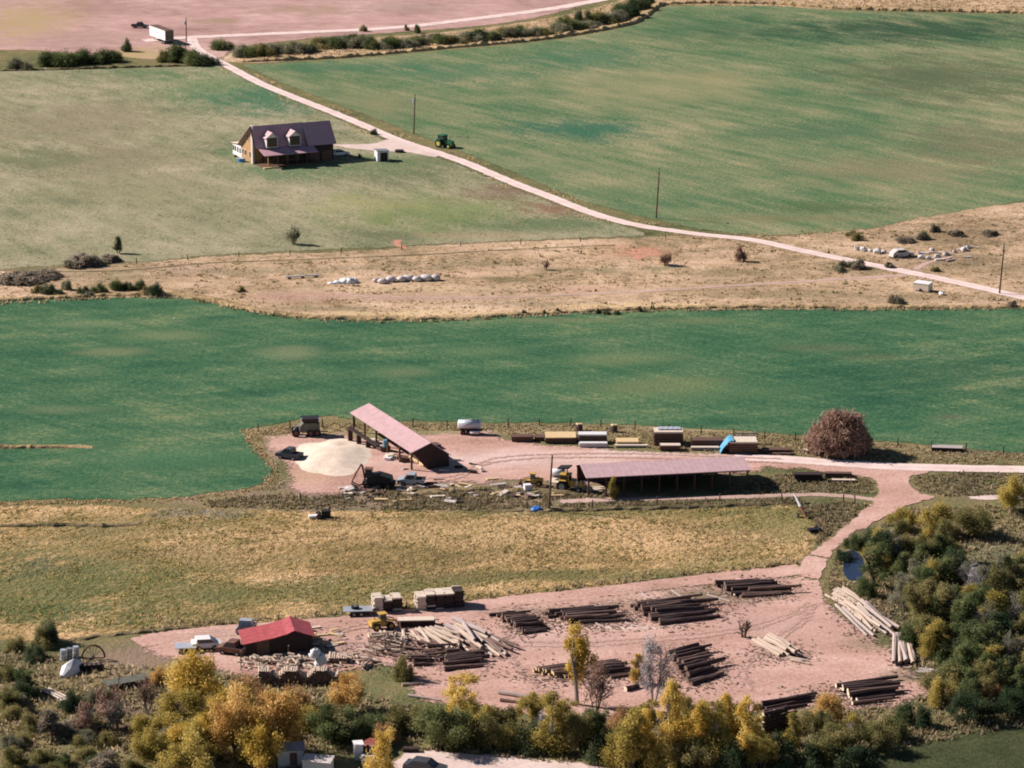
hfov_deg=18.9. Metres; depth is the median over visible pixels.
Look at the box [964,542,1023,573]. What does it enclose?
glade
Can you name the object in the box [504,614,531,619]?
log
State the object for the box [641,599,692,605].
log
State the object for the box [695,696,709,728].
deciduous tree
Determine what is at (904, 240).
shrub
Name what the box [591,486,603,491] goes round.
lumber cart
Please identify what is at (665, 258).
bare shrub
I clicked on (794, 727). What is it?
deciduous tree
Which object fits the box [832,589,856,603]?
log
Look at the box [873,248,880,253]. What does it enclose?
rock
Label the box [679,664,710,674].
log
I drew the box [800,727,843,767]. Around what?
shrub
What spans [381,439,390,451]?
blue barrel
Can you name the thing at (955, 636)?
shrub
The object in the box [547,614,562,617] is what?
log
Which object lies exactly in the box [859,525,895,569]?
deciduous tree
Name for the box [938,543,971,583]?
deciduous tree
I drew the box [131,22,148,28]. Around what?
parked pickup
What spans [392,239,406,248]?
bare soil patch
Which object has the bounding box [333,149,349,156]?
parked car
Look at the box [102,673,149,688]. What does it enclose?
hay wagon
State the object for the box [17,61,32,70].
shrub
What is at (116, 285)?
shrub
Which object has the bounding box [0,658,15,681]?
shrub
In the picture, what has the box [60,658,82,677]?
covered boat
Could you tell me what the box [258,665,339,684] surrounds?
firewood row
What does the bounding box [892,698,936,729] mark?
shrub
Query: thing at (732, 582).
log
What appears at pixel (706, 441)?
lumber stack
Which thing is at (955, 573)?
deciduous tree
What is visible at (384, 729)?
shrub
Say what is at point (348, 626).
wheel rut
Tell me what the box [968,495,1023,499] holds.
field path
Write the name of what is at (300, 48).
shrub
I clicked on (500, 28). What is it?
shrub
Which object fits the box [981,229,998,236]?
shrub
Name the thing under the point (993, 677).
deciduous tree
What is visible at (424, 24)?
farm road
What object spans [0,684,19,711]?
shrub
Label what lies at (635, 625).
log
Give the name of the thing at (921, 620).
deciduous tree
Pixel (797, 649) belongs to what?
log
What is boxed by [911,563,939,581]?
deciduous tree
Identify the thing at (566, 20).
shrub
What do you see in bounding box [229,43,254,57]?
shrub
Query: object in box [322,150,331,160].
garage door
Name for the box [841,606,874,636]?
log
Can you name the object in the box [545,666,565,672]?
log
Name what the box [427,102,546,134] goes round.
wheel marks
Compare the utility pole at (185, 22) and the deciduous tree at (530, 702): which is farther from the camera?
the utility pole at (185, 22)
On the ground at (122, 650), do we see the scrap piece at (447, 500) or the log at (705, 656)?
the scrap piece at (447, 500)
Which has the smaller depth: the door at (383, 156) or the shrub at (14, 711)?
the shrub at (14, 711)
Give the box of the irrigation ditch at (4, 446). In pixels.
[0,444,92,448]
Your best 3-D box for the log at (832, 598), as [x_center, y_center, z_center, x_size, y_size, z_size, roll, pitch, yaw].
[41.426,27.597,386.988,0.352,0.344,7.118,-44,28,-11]
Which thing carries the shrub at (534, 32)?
on the dry grass at (228, 58)
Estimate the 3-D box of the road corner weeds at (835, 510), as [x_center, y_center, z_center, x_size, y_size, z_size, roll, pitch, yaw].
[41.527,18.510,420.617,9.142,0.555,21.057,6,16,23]
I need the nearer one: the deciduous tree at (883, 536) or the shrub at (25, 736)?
the shrub at (25, 736)
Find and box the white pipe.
[285,274,319,278]
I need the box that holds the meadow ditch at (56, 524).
[0,522,142,527]
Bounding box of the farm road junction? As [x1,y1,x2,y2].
[789,463,933,605]
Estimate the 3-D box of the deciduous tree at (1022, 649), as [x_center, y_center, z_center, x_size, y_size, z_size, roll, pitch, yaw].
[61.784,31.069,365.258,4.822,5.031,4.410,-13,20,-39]
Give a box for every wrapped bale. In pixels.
[378,278,387,283]
[386,276,395,281]
[396,276,405,281]
[403,275,412,280]
[412,276,421,281]
[421,274,431,280]
[432,274,440,280]
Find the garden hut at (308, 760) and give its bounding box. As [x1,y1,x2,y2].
[301,753,334,767]
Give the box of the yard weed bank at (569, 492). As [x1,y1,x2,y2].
[402,485,599,495]
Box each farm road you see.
[142,0,606,41]
[187,38,1023,299]
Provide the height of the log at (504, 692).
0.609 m
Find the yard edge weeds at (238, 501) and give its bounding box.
[197,484,811,510]
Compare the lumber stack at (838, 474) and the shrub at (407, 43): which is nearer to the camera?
the lumber stack at (838, 474)
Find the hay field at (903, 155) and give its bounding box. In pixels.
[244,5,1023,235]
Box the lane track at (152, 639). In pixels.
[131,564,807,646]
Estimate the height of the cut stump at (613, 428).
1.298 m
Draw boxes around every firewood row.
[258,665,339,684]
[325,651,347,663]
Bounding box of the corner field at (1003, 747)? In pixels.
[882,724,1023,767]
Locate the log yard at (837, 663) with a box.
[143,576,929,721]
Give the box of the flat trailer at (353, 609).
[343,605,378,616]
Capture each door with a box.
[257,640,269,654]
[290,753,296,765]
[309,151,319,160]
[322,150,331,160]
[380,152,387,160]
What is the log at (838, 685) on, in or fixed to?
on the log
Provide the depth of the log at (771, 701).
352.63 m
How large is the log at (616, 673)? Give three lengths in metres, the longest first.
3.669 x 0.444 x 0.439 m
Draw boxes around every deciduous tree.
[0,690,22,706]
[0,745,22,767]
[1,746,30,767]
[12,667,37,685]
[36,708,65,736]
[88,748,120,767]
[101,709,132,727]
[126,712,166,743]
[127,720,183,767]
[148,680,209,726]
[149,718,214,767]
[157,726,175,738]
[160,642,229,709]
[161,709,215,746]
[173,716,193,727]
[181,713,223,756]
[199,687,226,731]
[205,670,262,763]
[216,683,258,722]
[232,706,285,767]
[247,685,308,766]
[252,680,282,711]
[302,697,363,744]
[325,666,366,708]
[359,724,397,767]
[405,703,437,733]
[407,701,474,749]
[440,670,480,715]
[459,696,496,731]
[468,711,521,751]
[491,704,519,726]
[514,691,544,722]
[527,688,578,758]
[546,697,582,730]
[558,707,598,750]
[561,618,599,704]
[581,705,610,739]
[596,728,630,767]
[605,702,629,732]
[606,705,650,767]
[608,475,618,498]
[628,652,645,684]
[632,698,661,738]
[635,707,660,765]
[654,676,694,761]
[661,729,718,767]
[680,695,698,739]
[686,700,710,748]
[694,696,735,766]
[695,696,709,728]
[719,692,742,738]
[732,692,769,759]
[741,731,780,766]
[777,711,804,748]
[798,703,837,740]
[809,684,847,722]
[819,720,860,753]
[849,716,899,754]
[857,539,891,583]
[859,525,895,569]
[867,526,893,566]
[882,529,899,546]
[883,505,919,533]
[886,536,904,572]
[887,571,913,606]
[888,551,911,578]
[889,517,910,551]
[898,581,927,621]
[899,574,915,611]
[900,532,927,554]
[901,557,920,580]
[904,591,934,616]
[905,611,948,639]
[907,548,928,560]
[908,542,927,563]
[908,555,939,583]
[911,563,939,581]
[911,576,939,614]
[915,497,957,539]
[916,617,950,658]
[922,592,954,624]
[927,516,957,554]
[928,532,950,559]
[931,581,958,626]
[935,556,960,585]
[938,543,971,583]
[944,598,977,640]
[944,686,995,723]
[946,640,982,678]
[947,542,967,562]
[947,555,963,584]
[947,634,977,672]
[949,503,997,537]
[949,587,973,634]
[951,583,962,600]
[951,617,988,648]
[953,665,984,706]
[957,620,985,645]
[960,582,979,601]
[967,658,994,680]
[968,585,990,622]
[969,650,986,677]
[972,644,985,655]
[975,652,1001,677]
[975,659,1007,693]
[976,564,993,585]
[977,561,1006,574]
[977,580,992,598]
[977,619,1012,660]
[978,589,1008,631]
[981,663,1014,690]
[983,566,1015,606]
[983,644,1003,660]
[986,608,1019,651]
[988,686,1023,720]
[994,469,1023,511]
[995,653,1020,684]
[997,656,1015,684]
[998,552,1015,571]
[999,561,1023,601]
[1004,664,1023,691]
[1008,553,1023,582]
[1011,618,1023,654]
[1011,632,1023,653]
[1014,587,1023,622]
[1017,635,1023,663]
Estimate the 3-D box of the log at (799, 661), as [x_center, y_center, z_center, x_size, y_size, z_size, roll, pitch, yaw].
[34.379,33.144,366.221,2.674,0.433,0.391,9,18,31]
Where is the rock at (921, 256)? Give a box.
[918,254,925,258]
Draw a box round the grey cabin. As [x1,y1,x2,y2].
[275,741,304,767]
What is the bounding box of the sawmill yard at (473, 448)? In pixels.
[264,430,802,494]
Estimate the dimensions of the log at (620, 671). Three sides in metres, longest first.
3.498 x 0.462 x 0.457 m
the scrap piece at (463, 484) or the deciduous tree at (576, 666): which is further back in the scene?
the scrap piece at (463, 484)
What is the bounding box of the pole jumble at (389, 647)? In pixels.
[363,630,413,656]
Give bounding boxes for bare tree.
[71,700,96,731]
[88,677,127,730]
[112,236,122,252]
[136,676,159,714]
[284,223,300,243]
[532,710,546,730]
[577,661,622,711]
[629,632,678,701]
[735,617,751,637]
[891,573,918,611]
[922,555,940,579]
[937,583,959,623]
[954,559,979,585]
[964,562,991,589]
[974,597,1000,629]
[987,551,1015,585]
[996,590,1023,621]
[996,628,1023,658]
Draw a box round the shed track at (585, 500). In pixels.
[559,493,873,502]
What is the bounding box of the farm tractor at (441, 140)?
[435,134,455,148]
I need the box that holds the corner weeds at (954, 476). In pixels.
[909,470,1023,496]
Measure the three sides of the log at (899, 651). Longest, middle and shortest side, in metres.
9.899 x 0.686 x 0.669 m
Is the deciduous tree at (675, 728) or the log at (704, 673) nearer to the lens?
the deciduous tree at (675, 728)
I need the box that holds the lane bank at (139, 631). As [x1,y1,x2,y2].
[50,624,210,644]
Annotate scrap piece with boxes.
[342,486,354,490]
[374,498,387,500]
[430,495,445,497]
[443,499,456,502]
[458,482,472,485]
[490,482,505,485]
[496,489,508,496]
[551,494,563,496]
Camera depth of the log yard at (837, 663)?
369.43 m
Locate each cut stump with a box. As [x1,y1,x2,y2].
[575,423,582,430]
[610,424,617,432]
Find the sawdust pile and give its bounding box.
[295,438,371,475]
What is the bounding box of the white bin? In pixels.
[523,483,531,490]
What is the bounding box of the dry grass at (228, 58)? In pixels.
[222,0,1023,62]
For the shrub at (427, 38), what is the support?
on the dry grass at (228, 58)
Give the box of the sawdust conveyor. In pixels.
[347,426,379,447]
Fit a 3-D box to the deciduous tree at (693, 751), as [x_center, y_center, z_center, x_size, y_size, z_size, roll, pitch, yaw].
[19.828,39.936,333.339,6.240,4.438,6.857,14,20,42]
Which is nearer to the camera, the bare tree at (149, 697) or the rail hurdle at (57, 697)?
the bare tree at (149, 697)
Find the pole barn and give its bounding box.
[350,403,449,469]
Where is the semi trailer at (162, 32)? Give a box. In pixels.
[149,24,173,43]
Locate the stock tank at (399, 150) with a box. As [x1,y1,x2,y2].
[395,149,403,152]
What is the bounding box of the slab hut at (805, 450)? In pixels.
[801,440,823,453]
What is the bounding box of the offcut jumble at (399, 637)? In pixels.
[357,629,411,652]
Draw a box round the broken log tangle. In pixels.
[403,639,460,661]
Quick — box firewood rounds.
[236,654,264,668]
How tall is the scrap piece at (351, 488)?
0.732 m
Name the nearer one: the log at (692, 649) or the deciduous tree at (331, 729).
the deciduous tree at (331, 729)
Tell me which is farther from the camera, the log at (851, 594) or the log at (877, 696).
the log at (851, 594)
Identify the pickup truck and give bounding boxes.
[397,472,425,485]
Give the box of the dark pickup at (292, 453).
[275,446,303,460]
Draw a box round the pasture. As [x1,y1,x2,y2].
[0,65,643,269]
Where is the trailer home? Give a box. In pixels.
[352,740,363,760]
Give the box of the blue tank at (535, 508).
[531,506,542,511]
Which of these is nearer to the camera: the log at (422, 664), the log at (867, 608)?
the log at (422, 664)
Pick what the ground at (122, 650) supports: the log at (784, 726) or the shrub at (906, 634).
the shrub at (906, 634)
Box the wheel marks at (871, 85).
[768,56,976,110]
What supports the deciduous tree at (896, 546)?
on the ground at (122, 650)
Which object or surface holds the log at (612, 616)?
on the log yard at (837, 663)
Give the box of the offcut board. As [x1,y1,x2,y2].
[328,632,341,636]
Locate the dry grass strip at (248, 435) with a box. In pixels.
[0,428,277,505]
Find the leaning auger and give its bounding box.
[794,493,806,517]
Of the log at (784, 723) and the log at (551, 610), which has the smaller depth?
the log at (784, 723)
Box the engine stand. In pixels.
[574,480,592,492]
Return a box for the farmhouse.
[231,120,336,168]
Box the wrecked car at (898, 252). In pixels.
[889,248,913,257]
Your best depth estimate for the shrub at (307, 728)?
344.21 m
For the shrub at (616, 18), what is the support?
on the dry grass at (228, 58)
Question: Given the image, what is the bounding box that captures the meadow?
[0,504,816,641]
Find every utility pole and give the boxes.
[184,18,186,41]
[413,94,415,133]
[548,455,552,508]
[655,168,659,217]
[999,243,1004,292]
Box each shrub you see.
[0,269,47,285]
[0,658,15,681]
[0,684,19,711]
[0,703,32,719]
[0,732,28,750]
[3,56,23,68]
[3,630,27,652]
[8,730,35,742]
[12,678,43,699]
[13,711,37,732]
[15,693,29,706]
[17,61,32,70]
[20,764,43,767]
[21,644,47,664]
[24,743,55,765]
[28,267,65,280]
[29,624,54,649]
[30,284,43,293]
[35,51,58,66]
[37,279,55,294]
[37,610,61,644]
[38,762,71,767]
[49,48,90,67]
[51,750,71,766]
[52,288,63,294]
[52,717,82,737]
[53,726,80,744]
[55,686,87,713]
[60,278,72,289]
[61,259,77,268]
[64,251,104,268]
[69,732,100,749]
[70,745,106,762]
[71,46,107,64]
[76,286,94,293]
[77,728,98,746]
[81,752,96,764]
[82,291,94,296]
[85,686,112,702]
[88,728,123,747]
[89,282,108,292]
[89,710,104,731]
[91,47,127,64]
[100,253,121,263]
[104,48,124,62]
[109,279,126,290]
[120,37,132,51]
[122,757,142,767]
[123,281,136,290]
[135,278,146,289]
[141,286,148,294]
[146,277,164,296]
[147,665,171,685]
[155,42,188,62]
[156,49,168,62]
[182,47,202,66]
[196,749,222,767]
[198,53,222,66]
[209,36,235,50]
[227,671,267,702]
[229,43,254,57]
[235,44,272,57]
[236,286,245,292]
[252,42,277,56]
[266,41,283,54]
[276,680,313,707]
[277,40,315,53]
[277,41,301,52]
[296,700,329,734]
[302,43,321,52]
[307,35,336,49]
[312,35,327,46]
[323,35,344,48]
[338,709,390,741]
[340,32,362,47]
[345,33,375,48]
[354,36,380,49]
[359,24,367,31]
[359,42,391,50]
[370,127,377,134]
[371,720,401,744]
[380,34,399,48]
[380,695,411,737]
[382,33,404,45]
[390,648,415,682]
[396,37,420,48]
[404,36,424,45]
[409,33,433,43]
[414,23,420,33]
[426,722,475,753]
[429,31,448,44]
[442,33,472,43]
[453,30,484,43]
[467,27,487,39]
[484,31,504,40]
[494,723,531,751]
[497,26,520,36]
[499,26,521,37]
[508,24,531,34]
[509,717,545,757]
[520,27,544,36]
[540,26,556,35]
[542,260,548,269]
[549,21,572,33]
[553,14,582,29]
[569,18,589,29]
[572,8,593,21]
[579,724,619,765]
[580,20,603,28]
[583,10,620,23]
[592,11,607,22]
[599,11,629,23]
[603,714,615,733]
[604,15,621,23]
[610,0,628,11]
[612,8,630,20]
[615,0,642,17]
[625,0,652,9]
[639,735,678,767]
[658,249,671,265]
[708,735,750,767]
[733,246,747,261]
[757,728,796,761]
[772,738,826,767]
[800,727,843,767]
[827,740,882,767]
[831,264,845,271]
[834,547,853,561]
[838,259,852,267]
[839,531,862,550]
[839,708,868,732]
[843,229,855,235]
[849,258,865,269]
[850,232,864,240]
[854,574,879,597]
[858,524,880,547]
[863,711,913,743]
[878,552,901,571]
[884,262,895,267]
[886,295,906,304]
[887,294,897,303]
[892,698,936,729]
[894,236,917,243]
[894,617,924,645]
[894,703,912,727]
[912,618,948,643]
[914,661,963,689]
[916,230,929,239]
[926,540,945,561]
[926,640,956,664]
[926,673,958,709]
[929,223,941,232]
[930,266,940,271]
[932,658,964,680]
[947,229,966,236]
[951,617,978,641]
[977,681,1004,711]
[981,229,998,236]
[993,603,1015,631]
[1006,299,1016,307]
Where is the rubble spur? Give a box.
[913,256,952,269]
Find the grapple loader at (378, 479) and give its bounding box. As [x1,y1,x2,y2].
[351,463,395,489]
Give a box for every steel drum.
[60,648,65,660]
[66,647,72,659]
[73,645,78,657]
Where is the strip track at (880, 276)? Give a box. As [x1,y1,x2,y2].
[341,274,908,297]
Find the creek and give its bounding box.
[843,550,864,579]
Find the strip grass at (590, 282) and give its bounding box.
[0,206,1023,316]
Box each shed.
[238,616,314,654]
[363,738,391,752]
[374,148,388,161]
[574,456,751,496]
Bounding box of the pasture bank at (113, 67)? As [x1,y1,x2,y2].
[0,64,217,70]
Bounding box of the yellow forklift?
[516,472,542,486]
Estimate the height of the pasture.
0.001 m
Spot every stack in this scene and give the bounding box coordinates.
[371,592,402,612]
[397,616,434,626]
[402,746,419,752]
[413,585,464,609]
[511,434,532,441]
[534,434,544,440]
[544,432,576,443]
[578,431,606,442]
[579,441,607,447]
[614,444,648,447]
[615,438,638,443]
[653,428,682,445]
[659,443,680,450]
[690,437,722,445]
[690,446,718,450]
[728,436,757,453]
[735,433,757,439]
[762,447,790,452]
[767,452,794,454]
[793,472,822,481]
[824,471,851,478]
[831,478,855,482]
[931,444,962,451]
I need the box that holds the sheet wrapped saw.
[308,648,326,669]
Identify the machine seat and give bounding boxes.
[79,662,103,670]
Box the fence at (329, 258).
[0,245,613,271]
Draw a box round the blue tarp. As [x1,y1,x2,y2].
[719,435,733,452]
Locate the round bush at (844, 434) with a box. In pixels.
[798,404,876,459]
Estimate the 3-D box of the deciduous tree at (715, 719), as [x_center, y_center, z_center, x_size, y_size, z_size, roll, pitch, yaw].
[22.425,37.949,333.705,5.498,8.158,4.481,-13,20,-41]
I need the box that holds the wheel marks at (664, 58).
[582,44,777,72]
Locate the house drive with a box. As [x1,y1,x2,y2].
[334,139,438,156]
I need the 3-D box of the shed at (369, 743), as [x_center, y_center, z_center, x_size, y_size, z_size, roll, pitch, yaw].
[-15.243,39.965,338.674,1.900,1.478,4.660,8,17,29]
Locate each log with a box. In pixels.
[401,629,405,644]
[402,682,422,685]
[407,694,440,700]
[409,633,425,640]
[410,630,427,647]
[411,654,426,658]
[413,660,428,661]
[413,662,432,665]
[414,627,453,648]
[414,657,431,659]
[418,626,430,641]
[422,628,448,648]
[425,626,460,645]
[429,626,464,641]
[434,625,458,633]
[438,653,474,660]
[442,630,467,648]
[442,657,481,664]
[443,666,472,670]
[444,650,482,656]
[444,654,481,660]
[444,660,479,665]
[445,622,477,639]
[445,650,475,654]
[447,654,489,660]
[447,663,483,667]
[452,616,486,633]
[452,633,478,649]
[454,624,483,648]
[455,623,488,637]
[456,622,484,642]
[458,632,460,650]
[460,617,475,640]
[470,623,500,641]
[477,630,502,651]
[480,636,512,649]
[481,642,500,656]
[483,633,518,645]
[488,610,514,615]
[488,642,507,655]
[498,690,538,698]
[500,698,518,702]
[502,610,530,613]
[502,613,525,617]
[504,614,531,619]
[506,614,535,620]
[511,616,539,622]
[513,618,538,623]
[515,621,543,625]
[519,624,543,627]
[521,625,547,629]
[521,629,545,633]
[524,627,549,629]
[535,663,564,670]
[538,663,565,670]
[542,664,567,670]
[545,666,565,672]
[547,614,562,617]
[548,606,595,612]
[553,668,586,674]
[555,607,608,614]
[561,605,618,610]
[562,609,612,615]
[564,613,608,619]
[566,610,615,615]
[567,618,608,623]
[573,615,616,619]
[579,618,629,623]
[594,661,623,667]
[597,660,621,663]
[598,665,624,668]
[604,666,630,671]
[604,669,630,674]
[606,672,629,676]
[610,673,630,678]
[624,684,639,691]
[625,621,645,629]
[635,598,690,602]
[636,593,702,605]
[640,601,691,610]
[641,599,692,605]
[642,610,672,615]
[647,597,717,602]
[648,607,718,616]
[649,610,708,620]
[650,611,702,615]
[651,603,699,610]
[655,605,708,611]
[658,609,712,619]
[658,615,709,624]
[659,614,720,619]
[666,642,698,654]
[671,649,700,659]
[673,643,711,654]
[675,659,704,669]
[677,652,707,661]
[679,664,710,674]
[681,653,711,662]
[684,657,725,670]
[685,669,718,679]
[686,666,714,676]
[686,671,723,683]
[690,674,718,685]
[706,594,730,601]
[714,579,757,584]
[724,579,773,584]
[725,581,772,589]
[730,589,771,595]
[731,584,778,590]
[734,588,791,590]
[741,592,781,597]
[742,591,790,593]
[748,584,801,590]
[751,638,781,656]
[756,636,784,654]
[759,698,805,709]
[760,694,808,704]
[762,638,790,655]
[762,703,807,711]
[762,708,784,715]
[762,723,780,729]
[764,635,788,651]
[764,719,784,725]
[765,697,814,708]
[765,727,778,732]
[766,634,797,653]
[768,632,791,646]
[769,709,787,717]
[774,713,789,720]
[777,724,788,728]
[778,636,799,651]
[779,719,795,725]
[783,691,816,697]
[788,656,809,661]
[790,658,810,664]
[824,593,852,609]
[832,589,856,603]
[833,591,855,605]
[834,587,858,602]
[834,603,867,635]
[835,680,886,687]
[837,587,860,600]
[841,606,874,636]
[841,675,897,682]
[842,586,863,599]
[842,681,900,686]
[842,684,875,690]
[843,599,881,627]
[847,607,876,632]
[847,685,893,690]
[847,685,897,695]
[848,689,895,698]
[850,691,903,699]
[851,696,892,704]
[853,609,872,630]
[856,693,895,699]
[857,602,884,633]
[857,605,893,634]
[861,600,892,627]
[863,616,887,634]
[864,605,894,628]
[865,600,894,629]
[875,610,900,628]
[892,633,896,663]
[896,632,908,660]
[897,642,901,663]
[900,633,907,662]
[906,641,914,664]
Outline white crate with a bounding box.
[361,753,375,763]
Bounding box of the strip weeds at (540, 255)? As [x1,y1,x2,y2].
[33,213,1023,310]
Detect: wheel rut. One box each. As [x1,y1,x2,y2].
[335,625,368,648]
[336,622,367,645]
[394,452,778,479]
[396,455,781,482]
[444,605,809,684]
[446,601,809,680]
[501,608,594,710]
[504,605,595,706]
[739,607,815,690]
[741,604,816,686]
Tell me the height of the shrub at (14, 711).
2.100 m
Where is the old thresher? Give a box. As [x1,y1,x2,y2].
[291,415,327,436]
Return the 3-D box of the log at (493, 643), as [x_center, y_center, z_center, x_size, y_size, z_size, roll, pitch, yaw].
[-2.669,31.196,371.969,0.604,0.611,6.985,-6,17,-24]
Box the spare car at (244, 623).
[235,618,256,633]
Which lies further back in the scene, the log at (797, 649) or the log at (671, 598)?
the log at (671, 598)
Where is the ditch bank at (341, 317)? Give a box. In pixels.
[0,291,1023,320]
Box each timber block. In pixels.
[384,452,395,457]
[384,456,393,460]
[397,456,409,461]
[467,469,477,472]
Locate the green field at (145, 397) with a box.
[0,297,1023,501]
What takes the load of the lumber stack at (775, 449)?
on the ground at (122, 650)
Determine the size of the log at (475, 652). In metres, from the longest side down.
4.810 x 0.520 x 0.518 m
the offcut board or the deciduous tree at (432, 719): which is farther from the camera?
the offcut board
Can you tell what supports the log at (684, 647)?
on the log yard at (837, 663)
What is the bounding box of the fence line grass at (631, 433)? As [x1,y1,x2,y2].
[254,421,1023,489]
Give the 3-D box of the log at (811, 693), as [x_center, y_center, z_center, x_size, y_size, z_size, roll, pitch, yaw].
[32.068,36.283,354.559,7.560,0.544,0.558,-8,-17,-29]
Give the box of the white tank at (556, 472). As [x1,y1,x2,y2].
[552,469,564,476]
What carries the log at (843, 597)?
on the ground at (122, 650)
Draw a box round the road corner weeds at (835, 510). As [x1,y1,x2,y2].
[795,500,864,545]
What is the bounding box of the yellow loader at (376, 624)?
[368,611,404,631]
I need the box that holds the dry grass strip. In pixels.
[0,203,1023,316]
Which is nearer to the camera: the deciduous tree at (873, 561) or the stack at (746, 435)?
the deciduous tree at (873, 561)
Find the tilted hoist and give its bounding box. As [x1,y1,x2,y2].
[308,498,330,518]
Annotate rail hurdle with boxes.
[41,687,57,695]
[50,692,65,698]
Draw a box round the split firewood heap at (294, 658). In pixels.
[258,652,314,668]
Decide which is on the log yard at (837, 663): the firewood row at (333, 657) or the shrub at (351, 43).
the firewood row at (333, 657)
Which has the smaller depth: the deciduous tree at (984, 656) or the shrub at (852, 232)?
the deciduous tree at (984, 656)
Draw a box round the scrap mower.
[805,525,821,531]
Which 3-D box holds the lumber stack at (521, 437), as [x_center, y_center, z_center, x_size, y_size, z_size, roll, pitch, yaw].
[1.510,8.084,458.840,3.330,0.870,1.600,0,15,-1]
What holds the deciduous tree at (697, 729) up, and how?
on the ground at (122, 650)
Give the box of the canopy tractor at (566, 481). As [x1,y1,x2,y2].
[556,465,583,492]
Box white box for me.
[913,280,932,291]
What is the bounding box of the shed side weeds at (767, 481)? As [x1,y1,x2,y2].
[721,471,874,494]
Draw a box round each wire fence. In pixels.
[136,233,665,263]
[257,418,1020,453]
[300,492,855,509]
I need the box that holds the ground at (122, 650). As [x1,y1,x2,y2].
[0,0,1023,767]
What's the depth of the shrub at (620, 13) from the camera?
878.10 m
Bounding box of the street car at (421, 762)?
[402,756,447,767]
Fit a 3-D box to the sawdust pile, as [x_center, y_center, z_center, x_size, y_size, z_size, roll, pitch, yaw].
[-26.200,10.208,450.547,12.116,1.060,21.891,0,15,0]
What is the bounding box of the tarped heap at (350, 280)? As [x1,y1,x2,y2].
[327,277,358,283]
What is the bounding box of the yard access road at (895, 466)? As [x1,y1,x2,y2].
[734,454,1023,472]
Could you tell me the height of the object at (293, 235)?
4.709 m
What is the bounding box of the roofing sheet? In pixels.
[658,426,680,428]
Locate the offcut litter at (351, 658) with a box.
[331,652,380,669]
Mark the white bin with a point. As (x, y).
(527, 486)
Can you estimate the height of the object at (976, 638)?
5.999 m
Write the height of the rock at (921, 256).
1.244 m
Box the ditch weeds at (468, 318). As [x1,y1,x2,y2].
[0,293,1023,322]
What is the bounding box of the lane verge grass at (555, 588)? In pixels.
[145,556,796,632]
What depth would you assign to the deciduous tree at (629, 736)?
332.64 m
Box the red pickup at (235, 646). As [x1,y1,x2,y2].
[216,638,246,656]
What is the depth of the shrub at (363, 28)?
858.34 m
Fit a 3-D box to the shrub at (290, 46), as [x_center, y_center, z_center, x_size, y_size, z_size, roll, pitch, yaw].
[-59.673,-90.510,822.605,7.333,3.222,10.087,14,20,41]
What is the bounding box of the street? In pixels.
[378,750,601,767]
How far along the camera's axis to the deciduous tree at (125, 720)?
345.51 m
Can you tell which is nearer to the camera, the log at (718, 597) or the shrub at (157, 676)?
the shrub at (157, 676)
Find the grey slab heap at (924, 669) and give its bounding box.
[916,667,936,672]
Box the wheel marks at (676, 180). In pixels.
[514,138,843,221]
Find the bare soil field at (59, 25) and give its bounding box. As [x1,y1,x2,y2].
[0,0,601,58]
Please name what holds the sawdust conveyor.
on the ground at (122, 650)
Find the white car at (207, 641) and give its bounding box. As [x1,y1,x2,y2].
[191,635,221,650]
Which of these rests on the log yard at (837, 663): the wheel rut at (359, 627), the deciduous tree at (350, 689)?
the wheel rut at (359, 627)
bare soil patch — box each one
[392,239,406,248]
[626,247,661,259]
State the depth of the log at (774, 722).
344.62 m
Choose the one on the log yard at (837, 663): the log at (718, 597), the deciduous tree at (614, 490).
the log at (718, 597)
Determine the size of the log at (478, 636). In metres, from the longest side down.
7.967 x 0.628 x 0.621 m
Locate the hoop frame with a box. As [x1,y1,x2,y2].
[81,644,105,658]
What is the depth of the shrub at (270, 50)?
815.64 m
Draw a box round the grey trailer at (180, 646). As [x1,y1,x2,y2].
[175,642,194,653]
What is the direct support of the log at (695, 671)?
on the log at (704, 673)
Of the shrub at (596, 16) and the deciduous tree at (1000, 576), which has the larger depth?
the shrub at (596, 16)
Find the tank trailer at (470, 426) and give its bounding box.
[452,418,482,434]
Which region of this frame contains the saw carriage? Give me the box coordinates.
[409,452,423,466]
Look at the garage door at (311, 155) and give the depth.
671.97 m

